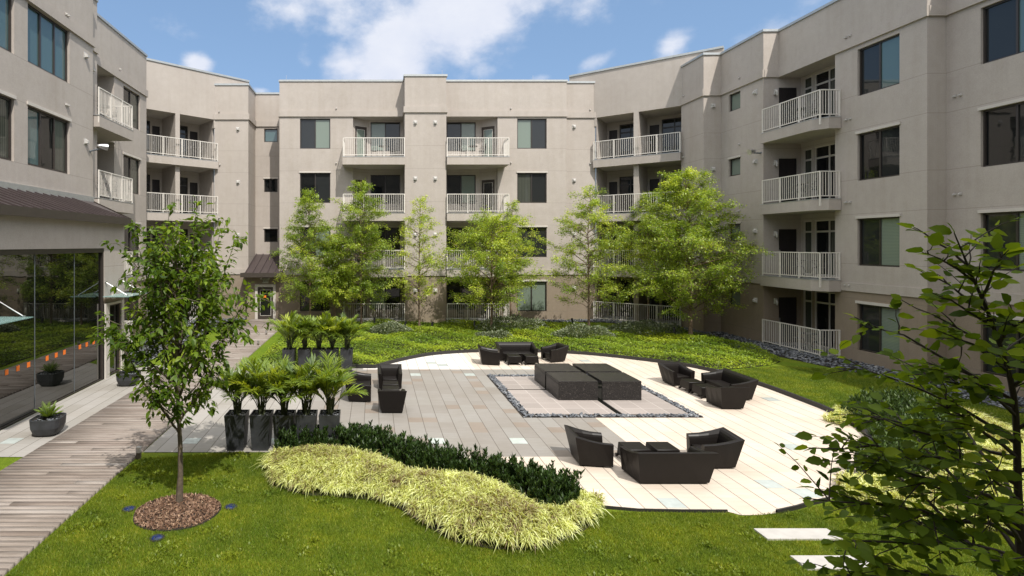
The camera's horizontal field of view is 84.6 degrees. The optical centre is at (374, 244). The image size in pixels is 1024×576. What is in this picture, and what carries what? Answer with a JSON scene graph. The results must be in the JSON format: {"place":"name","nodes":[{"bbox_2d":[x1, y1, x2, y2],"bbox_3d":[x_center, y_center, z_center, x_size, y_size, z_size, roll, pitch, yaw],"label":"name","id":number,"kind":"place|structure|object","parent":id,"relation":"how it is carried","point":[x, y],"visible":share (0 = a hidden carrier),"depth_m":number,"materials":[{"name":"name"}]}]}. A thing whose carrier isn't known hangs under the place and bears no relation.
{"place":"outdoors","nodes":[
{"label":"outdoors","id":0,"kind":"place"},
{"bbox_2d":[0,365,172,456],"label":"pavement","id":1,"kind":"structure","parent":0,"point":[82,405],"depth_m":14.58,"materials":[{"name":"beige concrete"}]},
{"bbox_2d":[29,412,65,436],"bbox_3d":[-7.653,4.234,12.771,0.670,0.405,0.670,0,0,-6],"label":"bowl planter","id":2,"kind":"object","parent":1,"relation":"on","point":[42,426],"visible":0.88,"depth_m":12.53,"materials":[{"name":"concrete"}]},
{"bbox_2d":[251,442,610,553],"bbox_3d":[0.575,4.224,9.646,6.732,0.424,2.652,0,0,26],"label":"golden grass","id":3,"kind":"structure","parent":0,"point":[465,501],"depth_m":9.15,"materials":[{"name":"yellow plant"}]},
{"bbox_2d":[295,409,317,443],"bbox_3d":[-1.480,4.053,11.900,0.450,0.770,0.450,0,0,0],"label":"tall planter","id":4,"kind":"object","parent":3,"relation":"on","point":[309,420],"visible":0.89,"depth_m":11.69,"materials":[{"name":"concrete"}]},
{"bbox_2d":[272,353,341,414],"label":"potted palm","id":5,"kind":"object","parent":4,"relation":"in","point":[305,372],"visible":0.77,"depth_m":11.78,"materials":[{"name":"green plant"}]},
{"bbox_2d":[319,409,340,439],"bbox_3d":[-0.970,4.053,11.900,0.450,0.770,0.450,0,0,0],"label":"tall planter","id":6,"kind":"object","parent":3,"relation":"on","point":[332,420],"visible":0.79,"depth_m":11.69,"materials":[{"name":"concrete"}]},
{"bbox_2d":[289,351,367,414],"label":"potted palm","id":7,"kind":"object","parent":6,"relation":"in","point":[329,383],"visible":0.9,"depth_m":11.79,"materials":[{"name":"green plant"}]},
{"bbox_2d":[274,419,584,505],"bbox_3d":[0.790,4.120,10.745,6.325,0.666,1.550,0,0,27],"label":"dark hedge","id":8,"kind":"object","parent":3,"relation":"on","point":[534,480],"visible":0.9,"depth_m":10.40,"materials":[{"name":"green plant"}]},
{"bbox_2d":[97,0,831,91],"label":"sky","id":9,"kind":"structure","parent":0,"point":[261,42],"materials":[{"name":"blue"}]},
{"bbox_2d":[144,352,863,514],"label":"patio","id":10,"kind":"structure","parent":0,"point":[452,404],"depth_m":13.22,"materials":[{"name":"beige concrete"}]},
{"bbox_2d":[224,409,249,450],"bbox_3d":[-3.000,4.053,11.900,0.450,0.770,0.450,0,0,0],"label":"tall planter","id":11,"kind":"object","parent":10,"relation":"on","point":[236,430],"visible":0.87,"depth_m":11.71,"materials":[{"name":"concrete"}]},
{"bbox_2d":[198,357,266,414],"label":"potted palm","id":12,"kind":"object","parent":11,"relation":"in","point":[239,373],"visible":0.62,"depth_m":11.82,"materials":[{"name":"green plant"}]},
{"bbox_2d":[249,409,273,450],"bbox_3d":[-2.460,4.053,11.900,0.450,0.770,0.450,0,0,0],"label":"tall planter","id":13,"kind":"object","parent":10,"relation":"on","point":[261,426],"visible":0.87,"depth_m":11.70,"materials":[{"name":"concrete"}]},
{"bbox_2d":[219,356,298,414],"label":"potted palm","id":14,"kind":"object","parent":13,"relation":"in","point":[255,382],"visible":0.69,"depth_m":11.72,"materials":[{"name":"green plant"}]},
{"bbox_2d":[272,409,295,442],"bbox_3d":[-1.960,4.053,11.900,0.450,0.770,0.450,0,0,0],"label":"tall planter","id":15,"kind":"object","parent":10,"relation":"on","point":[281,421],"visible":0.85,"depth_m":11.69,"materials":[{"name":"concrete"}]},
{"bbox_2d":[250,354,317,414],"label":"potted palm","id":16,"kind":"object","parent":15,"relation":"in","point":[284,404],"visible":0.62,"depth_m":11.77,"materials":[{"name":"green plant"}]},
{"bbox_2d":[282,347,296,366],"bbox_3d":[-3.000,4.053,19.250,0.450,0.770,0.450,0,0,0],"label":"tall planter","id":17,"kind":"object","parent":10,"relation":"on","point":[292,352],"visible":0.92,"depth_m":19.04,"materials":[{"name":"concrete"}]},
{"bbox_2d":[268,310,315,349],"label":"potted palm","id":18,"kind":"object","parent":17,"relation":"in","point":[286,331],"visible":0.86,"depth_m":19.15,"materials":[{"name":"green plant"}]},
{"bbox_2d":[312,347,325,370],"bbox_3d":[-1.960,4.053,19.250,0.450,0.770,0.450,0,0,0],"label":"tall planter","id":19,"kind":"object","parent":10,"relation":"on","point":[316,352],"visible":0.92,"depth_m":19.04,"materials":[{"name":"concrete"}]},
{"bbox_2d":[296,311,339,349],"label":"potted palm","id":20,"kind":"object","parent":19,"relation":"in","point":[318,342],"visible":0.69,"depth_m":19.08,"materials":[{"name":"green plant"}]},
{"bbox_2d":[340,347,352,369],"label":"tall planter","id":21,"kind":"object","parent":10,"relation":"on","point":[347,355],"visible":0.98,"depth_m":19.05,"materials":[{"name":"concrete"}]},
{"bbox_2d":[326,312,369,349],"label":"potted palm","id":22,"kind":"object","parent":21,"relation":"in","point":[346,326],"visible":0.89,"depth_m":19.11,"materials":[{"name":"green plant"}]},
{"bbox_2d":[345,369,370,401],"bbox_3d":[-0.465,4.110,16.000,0.750,0.595,1.490,0,0,0],"label":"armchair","id":23,"kind":"object","parent":10,"relation":"on","point":[361,378],"visible":0.75,"depth_m":15.33,"materials":[{"name":"wicker"}]},
{"bbox_2d":[377,364,401,388],"bbox_3d":[0.490,4.110,17.065,0.770,0.595,0.750,0,0,0],"label":"armchair","id":24,"kind":"object","parent":10,"relation":"on","point":[389,372],"visible":0.89,"depth_m":17.15,"materials":[{"name":"wicker"}]},
{"bbox_2d":[378,389,406,411],"bbox_3d":[0.470,4.110,14.575,0.770,0.595,0.750,0,0,0],"label":"armchair","id":25,"kind":"object","parent":10,"relation":"on","point":[391,400],"visible":1,"depth_m":14.25,"materials":[{"name":"wicker"}]},
{"bbox_2d":[495,342,537,360],"bbox_3d":[5.500,4.110,21.065,1.490,0.595,0.750,0,0,0],"label":"sofa","id":26,"kind":"object","parent":10,"relation":"on","point":[519,348],"visible":0.85,"depth_m":21.24,"materials":[{"name":"wicker"}]},
{"bbox_2d":[541,342,568,361],"bbox_3d":[6.924,4.110,20.861,0.750,0.595,0.770,0,0,-14],"label":"armchair","id":27,"kind":"object","parent":10,"relation":"on","point":[556,352],"visible":1,"depth_m":20.59,"materials":[{"name":"wicker"}]},
{"bbox_2d":[564,425,613,466],"bbox_3d":[4.385,4.110,11.152,0.750,0.595,0.770,0,0,3],"label":"armchair","id":28,"kind":"object","parent":10,"relation":"on","point":[589,448],"visible":1,"depth_m":10.83,"materials":[{"name":"wicker"}]},
{"bbox_2d":[487,373,703,417],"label":"river pebbles","id":29,"kind":"object","parent":10,"relation":"on","point":[509,395],"visible":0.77,"depth_m":14.33,"materials":[{"name":"grey gravel"}]},
{"bbox_2d":[495,376,544,388],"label":"paving","id":30,"kind":"structure","parent":29,"relation":"on","point":[520,382],"depth_m":17.46,"materials":[{"name":"stone"}]},
{"bbox_2d":[507,390,615,414],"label":"terrace","id":31,"kind":"structure","parent":29,"relation":"on","point":[539,401],"depth_m":15.05,"materials":[{"name":"tile"}]},
{"bbox_2d":[507,363,641,413],"bbox_3d":[6.434,4.162,16.564,3.390,0.575,3.462,0,0,-44],"label":"fountain","id":32,"kind":"object","parent":29,"relation":"on","point":[600,382],"visible":0.98,"depth_m":15.58,"materials":[{"name":"black stone"}]},
{"bbox_2d":[603,390,687,414],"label":"terrace","id":33,"kind":"structure","parent":29,"relation":"on","point":[649,403],"depth_m":14.87,"materials":[{"name":"tile"}]},
{"bbox_2d":[352,349,873,491],"bbox_3d":[7.025,4.395,17.658,9.500,0.150,13.980,0,0,-42],"label":"steel edging","id":34,"kind":"object","parent":10,"relation":"on","point":[803,399],"visible":0.57,"depth_m":19.98,"materials":[{"name":"black metal"}]},
{"bbox_2d":[620,446,718,482],"bbox_3d":[5.570,4.110,10.325,1.490,0.595,0.750,0,0,0],"label":"sofa","id":35,"kind":"object","parent":10,"relation":"on","point":[693,464],"visible":1,"depth_m":10.02,"materials":[{"name":"wicker"}]},
{"bbox_2d":[657,361,694,385],"bbox_3d":[9.654,4.110,17.405,0.770,0.595,0.750,0,0,-8],"label":"armchair","id":36,"kind":"object","parent":10,"relation":"on","point":[674,373],"visible":0.93,"depth_m":17.34,"materials":[{"name":"wicker"}]},
{"bbox_2d":[686,427,744,467],"bbox_3d":[6.915,4.110,11.056,0.750,0.595,0.770,0,0,5],"label":"armchair","id":37,"kind":"object","parent":10,"relation":"on","point":[726,444],"visible":0.81,"depth_m":10.75,"materials":[{"name":"wicker"}]},
{"bbox_2d":[705,386,749,408],"bbox_3d":[9.668,4.110,14.905,0.770,0.595,0.750,0,0,2],"label":"armchair","id":38,"kind":"object","parent":10,"relation":"on","point":[731,397],"visible":1,"depth_m":14.62,"materials":[{"name":"wicker"}]},
{"bbox_2d":[701,368,758,399],"bbox_3d":[10.505,4.110,16.130,0.750,0.595,1.490,0,0,0],"label":"sofa","id":39,"kind":"object","parent":10,"relation":"on","point":[724,377],"visible":0.66,"depth_m":16.25,"materials":[{"name":"wicker"}]},
{"bbox_2d":[0,319,1023,575],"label":"lawn","id":40,"kind":"structure","parent":0,"point":[8,461],"depth_m":8.22,"materials":[{"name":"green plant"}]},
{"bbox_2d":[0,181,131,429],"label":"garden pavilion","id":41,"kind":"structure","parent":40,"relation":"on","point":[59,266],"depth_m":15.44,"materials":[{"name":"glass"}]},
{"bbox_2d":[0,0,147,349],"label":"apartment block","id":42,"kind":"structure","parent":40,"relation":"on","point":[64,64],"depth_m":19.51,"materials":[{"name":"paint"}]},
{"bbox_2d":[0,0,10,51],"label":"window","id":43,"kind":"structure","parent":42,"relation":"in","point":[5,5],"depth_m":16.05,"materials":[{"name":"blue glass"}]},
{"bbox_2d":[0,90,16,160],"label":"window","id":44,"kind":"structure","parent":42,"relation":"in","point":[5,103],"depth_m":16.05,"materials":[{"name":"black glass"}]},
{"bbox_2d":[28,4,66,81],"bbox_3d":[-10.865,-6.620,18.040,0.070,1.860,2.320,0,0,0],"label":"window","id":45,"kind":"structure","parent":42,"relation":"in","point":[47,40],"depth_m":18.04,"materials":[{"name":"blue glass"}]},
{"bbox_2d":[27,101,71,173],"bbox_3d":[-10.803,-3.470,18.040,0.195,1.960,2.420,0,0,0],"label":"window","id":46,"kind":"structure","parent":42,"relation":"in","point":[47,133],"depth_m":18.04,"materials":[{"name":"grey glass"}]},
{"bbox_2d":[123,152,140,194],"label":"window","id":47,"kind":"structure","parent":42,"relation":"in","point":[130,165],"depth_m":26.45,"materials":[{"name":"brown metal"}]},
{"bbox_2d":[133,492,221,531],"bbox_3d":[-3.276,4.429,9.063,1.427,0.104,1.258,0,0,0],"label":"mulch ring","id":48,"kind":"object","parent":40,"relation":"on","point":[166,513],"visible":0.94,"depth_m":8.98,"materials":[{"name":"wood"}]},
{"bbox_2d":[85,195,275,502],"bbox_3d":[-3.222,1.808,9.314,2.905,5.292,2.649,0,0,42],"label":"young tree","id":49,"kind":"object","parent":48,"relation":"on","point":[174,315],"visible":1,"depth_m":9.21,"materials":[{"name":"green plant"}]},
{"bbox_2d":[146,58,278,324],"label":"apartment block","id":50,"kind":"structure","parent":40,"relation":"on","point":[212,137],"depth_m":32.85,"materials":[{"name":"paint"}]},
{"bbox_2d":[240,254,282,319],"bbox_3d":[-6.575,2.650,33.220,2.450,4.200,3.120,0,0,0],"label":"entrance porch","id":51,"kind":"object","parent":40,"relation":"on","point":[261,266],"visible":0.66,"depth_m":32.30,"materials":[{"name":"brown"}]},
{"bbox_2d":[278,74,595,322],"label":"apartment block","id":52,"kind":"structure","parent":40,"relation":"on","point":[537,138],"depth_m":32.10,"materials":[{"name":"paint"}]},
{"bbox_2d":[300,119,329,148],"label":"window","id":53,"kind":"structure","parent":52,"relation":"in","point":[314,133],"depth_m":32.21,"materials":[{"name":"grey glass"}]},
{"bbox_2d":[299,171,330,202],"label":"window","id":54,"kind":"structure","parent":52,"relation":"in","point":[318,180],"depth_m":32.21,"materials":[{"name":"black glass"}]},
{"bbox_2d":[371,122,399,150],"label":"window","id":55,"kind":"structure","parent":52,"relation":"in","point":[378,129],"depth_m":33.07,"materials":[{"name":"grey glass"}]},
{"bbox_2d":[371,175,399,203],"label":"window","id":56,"kind":"structure","parent":52,"relation":"in","point":[384,185],"depth_m":33.07,"materials":[{"name":"black glass"}]},
{"bbox_2d":[371,280,399,308],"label":"window","id":57,"kind":"structure","parent":52,"relation":"in","point":[395,290],"depth_m":33.07,"materials":[{"name":"black glass"}]},
{"bbox_2d":[447,122,475,150],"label":"window","id":58,"kind":"structure","parent":52,"relation":"in","point":[454,129],"depth_m":33.07,"materials":[{"name":"grey glass"}]},
{"bbox_2d":[447,175,475,203],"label":"window","id":59,"kind":"structure","parent":52,"relation":"in","point":[456,184],"depth_m":33.07,"materials":[{"name":"black glass"}]},
{"bbox_2d":[447,280,475,308],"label":"window","id":60,"kind":"structure","parent":52,"relation":"in","point":[452,286],"depth_m":33.08,"materials":[{"name":"black glass"}]},
{"bbox_2d":[517,119,545,148],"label":"window","id":61,"kind":"structure","parent":52,"relation":"in","point":[531,133],"depth_m":32.21,"materials":[{"name":"grey glass"}]},
{"bbox_2d":[516,171,547,202],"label":"window","id":62,"kind":"structure","parent":52,"relation":"in","point":[531,185],"depth_m":32.21,"materials":[{"name":"glass"}]},
{"bbox_2d":[516,225,547,256],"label":"window","id":63,"kind":"structure","parent":52,"relation":"in","point":[541,229],"depth_m":32.21,"materials":[{"name":"black glass"}]},
{"bbox_2d":[517,280,546,310],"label":"window","id":64,"kind":"structure","parent":52,"relation":"in","point":[535,300],"depth_m":32.21,"materials":[{"name":"green glass"}]},
{"bbox_2d":[256,318,781,369],"bbox_3d":[5.903,4.253,25.152,20.908,0.505,11.766,0,0,0],"label":"ground cover","id":65,"kind":"object","parent":40,"relation":"on","point":[440,327],"visible":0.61,"depth_m":23.60,"materials":[{"name":"green plant"}]},
{"bbox_2d":[269,188,351,316],"bbox_3d":[-3.376,0.671,29.023,4.413,7.558,4.637,0,0,0],"label":"birch tree","id":66,"kind":"object","parent":65,"relation":"on","point":[298,235],"visible":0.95,"depth_m":28.70,"materials":[{"name":"green plant"}]},
{"bbox_2d":[297,232,366,317],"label":"birch tree","id":67,"kind":"object","parent":65,"relation":"on","point":[335,302],"visible":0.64,"depth_m":29.05,"materials":[{"name":"green plant"}]},
{"bbox_2d":[316,178,401,323],"bbox_3d":[-0.868,0.416,29.401,4.761,8.069,4.581,0,0,0],"label":"birch tree","id":68,"kind":"object","parent":65,"relation":"on","point":[380,246],"visible":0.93,"depth_m":28.88,"materials":[{"name":"green plant"}]},
{"bbox_2d":[381,195,454,330],"bbox_3d":[2.433,0.927,28.090,3.610,7.048,3.432,0,0,26],"label":"birch tree","id":69,"kind":"object","parent":65,"relation":"on","point":[423,240],"visible":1,"depth_m":27.83,"materials":[{"name":"green plant"}]},
{"bbox_2d":[434,205,555,329],"bbox_3d":[5.858,1.267,27.379,5.894,6.368,5.831,0,0,0],"label":"birch tree","id":70,"kind":"object","parent":65,"relation":"on","point":[497,243],"visible":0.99,"depth_m":27.06,"materials":[{"name":"green plant"}]},
{"bbox_2d":[475,313,548,334],"bbox_3d":[7.131,3.969,27.789,3.997,0.991,2.220,0,0,0],"label":"variegated shrub","id":71,"kind":"object","parent":65,"relation":"on","point":[500,318],"visible":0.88,"depth_m":27.67,"materials":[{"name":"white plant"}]},
{"bbox_2d":[548,322,616,341],"bbox_3d":[9.784,4.061,25.671,3.125,0.815,2.096,0,0,0],"label":"variegated shrub","id":72,"kind":"object","parent":65,"relation":"on","point":[593,329],"visible":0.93,"depth_m":25.27,"materials":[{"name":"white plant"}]},
{"bbox_2d":[536,183,641,324],"bbox_3d":[10.801,0.680,27.602,5.068,7.540,4.807,0,0,0],"label":"birch tree","id":73,"kind":"object","parent":65,"relation":"on","point":[594,219],"visible":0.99,"depth_m":27.17,"materials":[{"name":"green plant"}]},
{"bbox_2d":[603,319,687,337],"bbox_3d":[13.457,4.063,26.732,4.547,0.851,2.204,0,0,0],"label":"variegated shrub","id":74,"kind":"object","parent":65,"relation":"on","point":[643,324],"visible":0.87,"depth_m":26.55,"materials":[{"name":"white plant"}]},
{"bbox_2d":[622,166,775,338],"bbox_3d":[14.789,0.350,25.356,6.307,8.203,6.781,0,0,0],"label":"birch tree","id":75,"kind":"object","parent":65,"relation":"on","point":[696,237],"visible":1,"depth_m":25.11,"materials":[{"name":"green plant"}]},
{"bbox_2d":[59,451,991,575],"bbox_3d":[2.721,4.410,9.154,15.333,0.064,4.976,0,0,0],"label":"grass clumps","id":76,"kind":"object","parent":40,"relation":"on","point":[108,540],"visible":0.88,"depth_m":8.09,"materials":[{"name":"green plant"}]},
{"bbox_2d":[609,191,679,321],"bbox_3d":[15.433,0.672,30.580,4.442,7.558,3.974,0,0,-37],"label":"birch tree","id":77,"kind":"object","parent":40,"relation":"on","point":[646,221],"visible":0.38,"depth_m":30.52,"materials":[{"name":"green plant"}]},
{"bbox_2d":[569,46,723,326],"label":"apartment block","id":78,"kind":"structure","parent":40,"relation":"on","point":[637,145],"depth_m":31.75,"materials":[{"name":"paint"}]},
{"bbox_2d":[620,176,633,212],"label":"window","id":79,"kind":"structure","parent":78,"relation":"in","point":[626,183],"depth_m":33.28,"materials":[{"name":"black glass"}]},
{"bbox_2d":[662,117,680,152],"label":"window","id":80,"kind":"structure","parent":78,"relation":"in","point":[671,125],"depth_m":31.78,"materials":[{"name":"black glass"}]},
{"bbox_2d":[598,505,727,512],"bbox_3d":[4.770,4.435,9.091,2.206,0.070,0.106,0,0,5],"label":"steel edging","id":81,"kind":"object","parent":40,"relation":"on","point":[666,510],"visible":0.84,"depth_m":9.05,"materials":[{"name":"black metal"}]},
{"bbox_2d":[754,528,842,539],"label":"stepping slab","id":82,"kind":"structure","parent":40,"relation":"on","point":[795,533],"depth_m":8.33,"materials":[{"name":"concrete"}]},
{"bbox_2d":[790,555,868,570],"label":"stepping slab","id":83,"kind":"structure","parent":40,"relation":"on","point":[821,560],"depth_m":7.62,"materials":[{"name":"concrete"}]},
{"bbox_2d":[680,0,1023,396],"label":"apartment block","id":84,"kind":"structure","parent":40,"relation":"on","point":[917,121],"depth_m":20.43,"materials":[{"name":"paint"}]},
{"bbox_2d":[779,297,795,341],"bbox_3d":[18.690,3.395,24.637,0.840,2.050,0.110,0,0,0],"label":"door","id":85,"kind":"structure","parent":84,"relation":"in","point":[787,305],"depth_m":24.63,"materials":[{"name":"black glass"}]},
{"bbox_2d":[779,229,795,274],"bbox_3d":[18.690,0.315,24.637,0.840,2.050,0.110,0,0,0],"label":"door","id":86,"kind":"structure","parent":84,"relation":"in","point":[787,237],"depth_m":24.63,"materials":[{"name":"black metal"}]},
{"bbox_2d":[779,159,795,201],"bbox_3d":[18.690,-2.885,24.656,0.840,2.050,0.072,0,0,0],"label":"door","id":87,"kind":"structure","parent":84,"relation":"in","point":[787,167],"depth_m":24.63,"materials":[{"name":"black metal"}]},
{"bbox_2d":[815,291,834,348],"bbox_3d":[19.355,3.200,22.725,0.070,2.400,2.250,0,0,0],"label":"window","id":88,"kind":"structure","parent":84,"relation":"in","point":[824,301],"depth_m":23.34,"materials":[{"name":"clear glass"}]},
{"bbox_2d":[815,219,834,275],"bbox_3d":[19.355,0.120,22.725,0.070,2.400,2.250,0,0,0],"label":"window","id":89,"kind":"structure","parent":84,"relation":"in","point":[824,229],"depth_m":23.34,"materials":[{"name":"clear glass"}]},
{"bbox_2d":[815,143,834,198],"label":"window","id":90,"kind":"structure","parent":84,"relation":"in","point":[825,154],"depth_m":23.29,"materials":[{"name":"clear glass"}]},
{"bbox_2d":[815,67,834,117],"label":"window","id":91,"kind":"structure","parent":84,"relation":"in","point":[825,79],"depth_m":23.29,"materials":[{"name":"black glass"}]},
{"bbox_2d":[855,121,900,180],"bbox_3d":[18.352,-3.355,19.775,0.195,1.870,1.750,0,0,0],"label":"window","id":92,"kind":"structure","parent":84,"relation":"in","point":[879,149],"depth_m":19.75,"materials":[{"name":"black glass"}]},
{"bbox_2d":[855,214,900,266],"bbox_3d":[18.352,-0.155,19.775,0.195,1.870,1.750,0,0,0],"label":"window","id":93,"kind":"structure","parent":84,"relation":"in","point":[879,237],"depth_m":19.75,"materials":[{"name":"green glass"}]},
{"bbox_2d":[855,300,900,355],"bbox_3d":[18.352,3.045,19.775,0.195,1.870,1.750,0,0,0],"label":"window","id":94,"kind":"structure","parent":84,"relation":"in","point":[877,314],"depth_m":19.82,"materials":[{"name":"black glass"}]},
{"bbox_2d":[860,34,899,95],"bbox_3d":[18.415,-6.505,19.775,0.070,1.770,1.650,0,0,0],"label":"window","id":95,"kind":"structure","parent":84,"relation":"in","point":[880,61],"depth_m":19.75,"materials":[{"name":"blue glass"}]},
{"bbox_2d":[977,97,1023,166],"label":"window","id":96,"kind":"structure","parent":84,"relation":"in","point":[1003,127],"depth_m":16.46,"materials":[{"name":"black glass"}]},
{"bbox_2d":[977,207,1023,271],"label":"window","id":97,"kind":"structure","parent":84,"relation":"in","point":[1014,230],"depth_m":16.37,"materials":[{"name":"glass"}]},
{"bbox_2d":[983,0,1023,63],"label":"window","id":98,"kind":"structure","parent":84,"relation":"in","point":[1003,21],"depth_m":16.47,"materials":[{"name":"blue glass"}]},
{"bbox_2d":[983,313,1023,376],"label":"window","id":99,"kind":"structure","parent":84,"relation":"in","point":[987,331],"depth_m":16.50,"materials":[{"name":"black glass"}]},
{"bbox_2d":[682,327,1023,412],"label":"river pebbles","id":100,"kind":"object","parent":40,"relation":"on","point":[792,352],"visible":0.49,"depth_m":20.96,"materials":[{"name":"grey gravel"}]},
{"bbox_2d":[734,365,1023,471],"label":"grass","id":101,"kind":"structure","parent":40,"relation":"on","point":[798,378],"depth_m":17.19,"materials":[{"name":"green plant"}]},
{"bbox_2d":[775,216,1023,575],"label":"young tree","id":102,"kind":"object","parent":40,"relation":"on","point":[984,505],"visible":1,"depth_m":2.51,"materials":[{"name":"green plant"}]},
{"bbox_2d":[857,420,1007,530],"bbox_3d":[11.888,4.432,11.925,9.529,0.001,3.242,0,0,-40],"label":"planting bed","id":103,"kind":"object","parent":40,"relation":"on","point":[942,470],"visible":0.05,"depth_m":8.94,"materials":[{"name":"soil"}]},
{"bbox_2d":[840,386,965,475],"bbox_3d":[12.154,4.121,12.522,2.165,0.662,7.576,0,0,40],"label":"broadleaf hedge","id":104,"kind":"object","parent":103,"relation":"on","point":[901,401],"visible":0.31,"depth_m":13.19,"materials":[{"name":"green plant"}]},
{"label":"boardwalk bed","id":105,"kind":"structure","parent":40,"relation":"on","visible":0},
{"bbox_2d":[0,319,285,575],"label":"boardwalk","id":106,"kind":"structure","parent":105,"relation":"on","point":[48,488],"depth_m":10.88,"materials":[{"name":"brown wood"}]},
{"bbox_2d":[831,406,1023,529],"bbox_3d":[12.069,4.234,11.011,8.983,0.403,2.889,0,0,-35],"label":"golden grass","id":107,"kind":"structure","parent":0,"point":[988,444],"depth_m":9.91,"materials":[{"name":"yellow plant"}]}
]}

